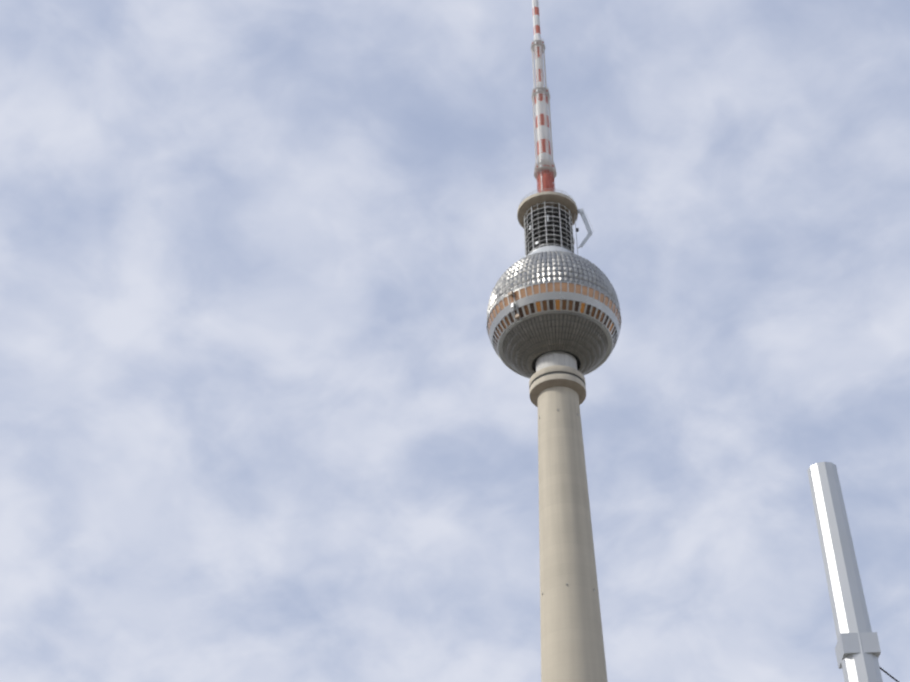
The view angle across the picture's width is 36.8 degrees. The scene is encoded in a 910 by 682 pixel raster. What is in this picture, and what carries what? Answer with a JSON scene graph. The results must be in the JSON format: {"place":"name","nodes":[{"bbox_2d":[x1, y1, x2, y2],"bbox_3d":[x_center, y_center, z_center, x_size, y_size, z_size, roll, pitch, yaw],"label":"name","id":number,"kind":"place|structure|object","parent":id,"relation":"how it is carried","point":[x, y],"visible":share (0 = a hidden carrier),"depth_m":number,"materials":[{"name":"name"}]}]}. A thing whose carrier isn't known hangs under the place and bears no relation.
{"place":"outdoors","nodes":[
{"label":"outdoors","id":0,"kind":"place"},
{"bbox_2d":[0,0,909,681],"label":"sky","id":1,"kind":"structure","parent":0,"point":[261,418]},
{"bbox_2d":[490,253,615,376],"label":"cladding panels","id":2,"kind":"object","parent":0,"point":[558,276],"visible":0.06,"depth_m":322.08,"materials":[{"name":"silver metal"}]},
{"bbox_2d":[538,386,607,681],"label":"tower shaft","id":3,"kind":"object","parent":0,"point":[572,645],"visible":1,"depth_m":288.08,"materials":[{"name":"beige concrete"}]},
{"bbox_2d":[487,250,620,377],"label":"sphere facets","id":4,"kind":"object","parent":3,"relation":"on","point":[559,320],"visible":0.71,"depth_m":322.80,"materials":[{"name":"silver metal"}]},
{"bbox_2d":[508,291,520,321],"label":"cleaning gondola","id":5,"kind":"object","parent":4,"relation":"attached to","point":[511,293],"visible":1,"depth_m":320.32,"materials":[{"name":"grey paint"}]},
{"bbox_2d":[519,189,573,259],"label":"top railings","id":6,"kind":"object","parent":4,"relation":"on","point":[532,194],"visible":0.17,"depth_m":351.01,"materials":[{"name":"grey metal"}]},
{"bbox_2d":[531,0,556,191],"bbox_3d":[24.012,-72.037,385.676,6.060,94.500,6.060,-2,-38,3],"label":"antenna mast","id":7,"kind":"object","parent":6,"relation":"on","point":[539,167],"visible":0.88,"depth_m":378.06,"materials":[{"name":"white metal"}]},
{"bbox_2d":[575,208,593,254],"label":"maintenance crane","id":8,"kind":"object","parent":6,"relation":"on","point":[586,223],"visible":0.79,"depth_m":349.53,"materials":[{"name":"paint"}]},
{"bbox_2d":[524,201,574,255],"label":"cylindrical cage","id":9,"kind":"object","parent":4,"relation":"on","point":[534,222],"visible":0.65,"depth_m":346.54,"materials":[{"name":"paint"}]},
{"bbox_2d":[517,191,577,227],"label":"disc","id":10,"kind":"object","parent":9,"relation":"on","point":[553,198],"visible":0.58,"depth_m":350.54,"materials":[{"name":"beige concrete"}]},
{"bbox_2d":[537,169,554,192],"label":"lattice","id":11,"kind":"object","parent":10,"relation":"on","point":[539,178],"visible":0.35,"depth_m":360.55,"materials":[{"name":"red metal"}]},
{"bbox_2d":[528,245,571,255],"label":"collar","id":12,"kind":"object","parent":4,"relation":"on","point":[548,248],"visible":0.12,"depth_m":339.02,"materials":[{"name":"white metal"}]},
{"bbox_2d":[540,215,560,245],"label":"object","id":13,"kind":"object","parent":4,"relation":"on","point":[549,233],"visible":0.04,"depth_m":346.18,"materials":[{"name":"grey metal"}]},
{"bbox_2d":[487,280,619,377],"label":"belt rails","id":14,"kind":"object","parent":4,"relation":"attached to","point":[554,312],"visible":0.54,"depth_m":322.22,"materials":[{"name":"metal"}]},
{"bbox_2d":[487,281,620,377],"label":"sphere window belt","id":15,"kind":"object","parent":4,"relation":"attached to","point":[566,297],"visible":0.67,"depth_m":320.33,"materials":[{"name":"grey metal"}]},
{"bbox_2d":[529,365,585,406],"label":"collar ring","id":16,"kind":"object","parent":3,"relation":"on","point":[541,380],"visible":0.77,"depth_m":316.01,"materials":[{"name":"beige concrete"}]},
{"bbox_2d":[532,350,579,371],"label":"tower neck","id":17,"kind":"object","parent":16,"relation":"on","point":[554,358],"visible":0.31,"depth_m":320.81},
{"bbox_2d":[807,462,882,681],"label":"tram wire poles","id":18,"kind":"object","parent":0,"point":[857,650],"visible":1,"depth_m":7.85,"materials":[{"name":"white metal"}]},
{"bbox_2d":[880,667,898,681],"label":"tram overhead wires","id":19,"kind":"object","parent":18,"relation":"attached to","point":[887,673],"visible":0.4,"depth_m":7.91,"materials":[{"name":"grey metal"}]}
]}

